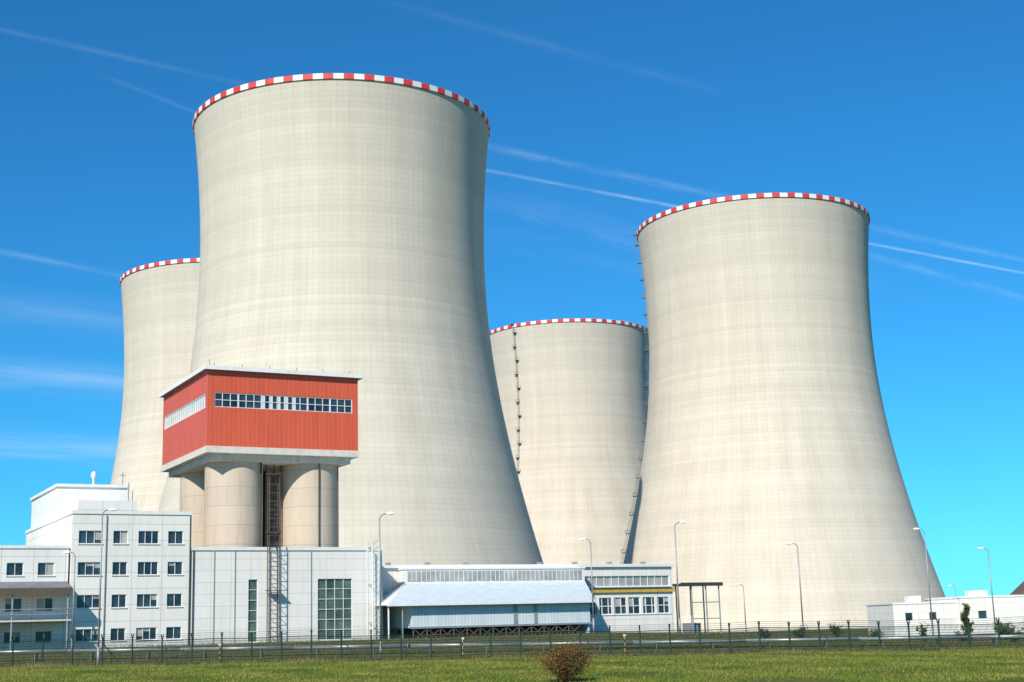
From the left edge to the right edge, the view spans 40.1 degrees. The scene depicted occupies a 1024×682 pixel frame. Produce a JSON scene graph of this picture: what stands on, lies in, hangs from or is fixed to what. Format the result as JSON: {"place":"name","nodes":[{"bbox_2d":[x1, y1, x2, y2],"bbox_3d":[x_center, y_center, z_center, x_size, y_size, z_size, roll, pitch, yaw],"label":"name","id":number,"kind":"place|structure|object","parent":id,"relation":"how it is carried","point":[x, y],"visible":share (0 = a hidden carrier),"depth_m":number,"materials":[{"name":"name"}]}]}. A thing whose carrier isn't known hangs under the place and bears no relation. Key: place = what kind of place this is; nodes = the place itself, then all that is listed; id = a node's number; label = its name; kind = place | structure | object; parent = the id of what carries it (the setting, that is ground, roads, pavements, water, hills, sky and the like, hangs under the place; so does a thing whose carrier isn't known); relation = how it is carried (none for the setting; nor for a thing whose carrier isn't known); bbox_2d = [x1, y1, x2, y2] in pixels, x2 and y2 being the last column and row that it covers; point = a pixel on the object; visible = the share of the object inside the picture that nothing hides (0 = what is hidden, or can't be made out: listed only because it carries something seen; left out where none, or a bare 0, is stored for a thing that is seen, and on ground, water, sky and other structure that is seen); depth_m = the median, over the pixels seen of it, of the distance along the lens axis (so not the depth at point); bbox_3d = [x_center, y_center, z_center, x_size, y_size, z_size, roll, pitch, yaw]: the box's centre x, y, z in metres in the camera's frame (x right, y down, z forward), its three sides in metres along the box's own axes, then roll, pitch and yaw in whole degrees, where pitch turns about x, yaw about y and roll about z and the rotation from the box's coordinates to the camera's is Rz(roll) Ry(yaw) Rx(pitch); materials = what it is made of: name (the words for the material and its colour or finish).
{"place":"outdoors","nodes":[
{"label":"outdoors","id":0,"kind":"place"},
{"bbox_2d":[0,628,1023,681],"bbox_3d":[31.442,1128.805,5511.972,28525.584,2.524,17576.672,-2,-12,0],"label":"ground","id":1,"kind":"structure","parent":0,"point":[633,673],"depth_m":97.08,"materials":[{"name":"green plant"}]},
{"bbox_2d":[0,545,72,649],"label":"office wing","id":2,"kind":"structure","parent":1,"relation":"on","point":[36,589],"depth_m":135.97,"materials":[{"name":"white paint"}]},
{"bbox_2d":[3,563,54,644],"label":"windows","id":3,"kind":"structure","parent":2,"relation":"in","point":[13,569],"depth_m":136.09,"materials":[{"name":"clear glass"}]},
{"bbox_2d":[63,551,75,654],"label":"street lamp","id":4,"kind":"object","parent":1,"relation":"on","point":[66,552],"visible":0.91,"depth_m":129.18,"materials":[{"name":"metal"}]},
{"bbox_2d":[97,508,117,664],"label":"street lamp","id":5,"kind":"object","parent":1,"relation":"on","point":[98,643],"visible":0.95,"depth_m":116.81,"materials":[{"name":"metal"}]},
{"bbox_2d":[26,514,191,648],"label":"walls","id":6,"kind":"structure","parent":1,"relation":"on","point":[130,618],"depth_m":140.70,"materials":[{"name":"white paint"}]},
{"bbox_2d":[25,510,192,533],"bbox_3d":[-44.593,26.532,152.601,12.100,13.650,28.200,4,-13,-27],"label":"roof","id":7,"kind":"structure","parent":6,"relation":"on","point":[108,512],"depth_m":142.48,"materials":[{"name":"paint"}]},
{"bbox_2d":[30,483,136,527],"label":"penthouse","id":8,"kind":"object","parent":7,"relation":"on","point":[52,502],"visible":0.63,"depth_m":150.70,"materials":[{"name":"white paint"}]},
{"bbox_2d":[92,471,125,484],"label":"roof antenna","id":9,"kind":"object","parent":8,"relation":"on","point":[93,481],"visible":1,"depth_m":153.66,"materials":[{"name":"metal"}]},
{"bbox_2d":[91,471,96,478],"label":"radome","id":10,"kind":"object","parent":9,"relation":"attached to","point":[93,475],"visible":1,"depth_m":152.25,"materials":[{"name":"white paint"}]},
{"bbox_2d":[74,531,183,642],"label":"windows","id":11,"kind":"structure","parent":6,"relation":"attached to","point":[120,569],"depth_m":140.49,"materials":[{"name":"grey glass"}]},
{"bbox_2d":[110,258,199,510],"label":"cooling tower","id":12,"kind":"structure","parent":1,"relation":"on","point":[160,303],"depth_m":526.07,"materials":[{"name":"concrete"}]},
{"bbox_2d":[158,359,363,546],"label":"silo tower","id":13,"kind":"structure","parent":1,"relation":"on","point":[233,436],"depth_m":164.59,"materials":[{"name":"red metal"}]},
{"bbox_2d":[164,392,351,429],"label":"windows","id":14,"kind":"structure","parent":13,"relation":"in","point":[232,400],"depth_m":164.87,"materials":[{"name":"white glass"}]},
{"bbox_2d":[265,472,281,641],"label":"ladder mast","id":15,"kind":"object","parent":1,"relation":"on","point":[269,544],"visible":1,"depth_m":146.99,"materials":[{"name":"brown metal"}]},
{"bbox_2d":[189,547,382,644],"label":"filter hall","id":16,"kind":"structure","parent":1,"relation":"on","point":[323,591],"depth_m":147.47,"materials":[{"name":"white metal"}]},
{"bbox_2d":[248,579,351,641],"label":"windows","id":17,"kind":"structure","parent":16,"relation":"in","point":[334,595],"depth_m":149.72,"materials":[{"name":"green glass"}]},
{"bbox_2d":[158,73,543,564],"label":"cooling tower","id":18,"kind":"structure","parent":1,"relation":"on","point":[341,222],"depth_m":353.45,"materials":[{"name":"concrete"}]},
{"bbox_2d":[367,540,379,639],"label":"pipe rack","id":19,"kind":"object","parent":1,"relation":"on","point":[373,602],"visible":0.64,"depth_m":150.67,"materials":[{"name":"metal"}]},
{"bbox_2d":[379,512,394,658],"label":"street lamp","id":20,"kind":"object","parent":1,"relation":"on","point":[390,513],"visible":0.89,"depth_m":120.30,"materials":[{"name":"metal"}]},
{"bbox_2d":[376,567,595,638],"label":"corrugated shed","id":21,"kind":"structure","parent":1,"relation":"on","point":[444,602],"depth_m":157.65,"materials":[{"name":"metal"}]},
{"bbox_2d":[407,570,581,580],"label":"clerestory windows","id":22,"kind":"structure","parent":21,"relation":"in","point":[535,574],"depth_m":162.44,"materials":[{"name":"white glass"}]},
{"bbox_2d":[0,616,1023,666],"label":"security fence","id":23,"kind":"object","parent":1,"relation":"on","point":[371,651],"visible":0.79,"depth_m":117.30,"materials":[{"name":"metal"}]},
{"bbox_2d":[0,635,1023,661],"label":"overland pipeline","id":24,"kind":"object","parent":1,"relation":"on","point":[936,638],"visible":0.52,"depth_m":124.02,"materials":[{"name":"metal"}]},
{"bbox_2d":[382,567,674,638],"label":"walls","id":25,"kind":"structure","parent":1,"relation":"on","point":[390,583],"depth_m":172.43,"materials":[{"name":"white paint"}]},
{"bbox_2d":[382,562,674,592],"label":"roof","id":26,"kind":"structure","parent":25,"relation":"on","point":[538,564],"depth_m":170.39,"materials":[{"name":"white paint"}]},
{"bbox_2d":[585,576,671,615],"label":"windows","id":27,"kind":"structure","parent":25,"relation":"attached to","point":[631,605],"depth_m":173.02,"materials":[{"name":"white glass"}]},
{"bbox_2d":[527,633,604,681],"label":"dry bush","id":28,"kind":"object","parent":1,"relation":"on","point":[566,663],"visible":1,"depth_m":71.81,"materials":[{"name":"brown plant"}]},
{"bbox_2d":[489,318,648,563],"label":"cooling tower","id":29,"kind":"structure","parent":1,"relation":"on","point":[572,392],"depth_m":643.95,"materials":[{"name":"concrete"}]},
{"bbox_2d":[579,538,594,632],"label":"street lamp","id":30,"kind":"object","parent":1,"relation":"on","point":[593,618],"visible":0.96,"depth_m":137.88,"materials":[{"name":"metal"}]},
{"bbox_2d":[674,521,686,631],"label":"street lamp","id":31,"kind":"object","parent":1,"relation":"on","point":[679,620],"visible":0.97,"depth_m":137.93,"materials":[{"name":"metal"}]},
{"bbox_2d":[672,582,722,633],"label":"loading canopy","id":32,"kind":"object","parent":1,"relation":"on","point":[692,625],"visible":0.74,"depth_m":176.47,"materials":[{"name":"metal"}]},
{"bbox_2d":[734,584,746,633],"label":"street lamp","id":33,"kind":"object","parent":1,"relation":"on","point":[744,608],"visible":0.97,"depth_m":196.22,"materials":[{"name":"metal"}]},
{"bbox_2d":[757,628,770,638],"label":"shrub","id":34,"kind":"object","parent":1,"relation":"on","point":[762,635],"visible":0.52,"depth_m":128.89,"materials":[{"name":"green plant"}]},
{"bbox_2d":[620,193,944,632],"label":"cooling tower","id":35,"kind":"structure","parent":1,"relation":"on","point":[767,437],"depth_m":457.75,"materials":[{"name":"concrete"}]},
{"bbox_2d":[785,542,804,636],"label":"street lamp","id":36,"kind":"object","parent":1,"relation":"on","point":[788,543],"visible":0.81,"depth_m":147.70,"materials":[{"name":"metal"}]},
{"bbox_2d":[792,626,807,637],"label":"shrub","id":37,"kind":"object","parent":1,"relation":"on","point":[800,630],"visible":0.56,"depth_m":129.87,"materials":[{"name":"green plant"}]},
{"bbox_2d":[827,623,844,636],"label":"shrub","id":38,"kind":"object","parent":1,"relation":"on","point":[836,629],"visible":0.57,"depth_m":130.76,"materials":[{"name":"green plant"}]},
{"bbox_2d":[868,628,884,640],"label":"shrub","id":39,"kind":"object","parent":1,"relation":"on","point":[876,633],"visible":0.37,"depth_m":129.94,"materials":[{"name":"green plant"}]},
{"bbox_2d":[915,622,928,640],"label":"shrub","id":40,"kind":"object","parent":1,"relation":"on","point":[921,631],"visible":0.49,"depth_m":130.91,"materials":[{"name":"green plant"}]},
{"bbox_2d":[913,528,933,634],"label":"street lamp","id":41,"kind":"object","parent":1,"relation":"on","point":[928,581],"visible":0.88,"depth_m":157.42,"materials":[{"name":"metal"}]},
{"bbox_2d":[867,596,1023,635],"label":"walls","id":42,"kind":"structure","parent":1,"relation":"on","point":[1011,609],"depth_m":226.46,"materials":[{"name":"white paint"}]},
{"bbox_2d":[866,581,1023,605],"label":"roof","id":43,"kind":"structure","parent":42,"relation":"on","point":[1018,591],"depth_m":229.34,"materials":[{"name":"white paint"}]},
{"bbox_2d":[905,611,986,619],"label":"windows","id":44,"kind":"structure","parent":42,"relation":"attached to","point":[981,614],"depth_m":226.24,"materials":[{"name":"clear glass"}]},
{"bbox_2d":[955,627,972,641],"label":"shrub","id":45,"kind":"object","parent":1,"relation":"on","point":[964,634],"visible":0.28,"depth_m":129.80,"materials":[{"name":"green plant"}]},
{"bbox_2d":[960,603,974,633],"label":"tree","id":46,"kind":"object","parent":1,"relation":"on","point":[964,616],"visible":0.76,"depth_m":166.30,"materials":[{"name":"green plant"}]},
{"bbox_2d":[977,547,995,632],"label":"street lamp","id":47,"kind":"object","parent":1,"relation":"on","point":[991,584],"visible":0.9,"depth_m":167.16,"materials":[{"name":"metal"}]},
{"bbox_2d":[993,620,1016,639],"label":"shrub","id":48,"kind":"object","parent":1,"relation":"on","point":[1002,626],"visible":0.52,"depth_m":164.01,"materials":[{"name":"green plant"}]},
{"bbox_2d":[1007,628,1023,642],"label":"shrub","id":49,"kind":"object","parent":1,"relation":"on","point":[1012,631],"visible":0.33,"depth_m":130.67,"materials":[{"name":"green plant"}]},
{"bbox_2d":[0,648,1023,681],"bbox_3d":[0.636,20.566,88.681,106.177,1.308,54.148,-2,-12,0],"label":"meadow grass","id":50,"kind":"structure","parent":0,"point":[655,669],"depth_m":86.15,"materials":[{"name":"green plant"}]},
{"bbox_2d":[0,0,1023,596],"label":"sky","id":51,"kind":"structure","parent":0,"point":[606,117],"materials":[{"name":"blue"}]}
]}

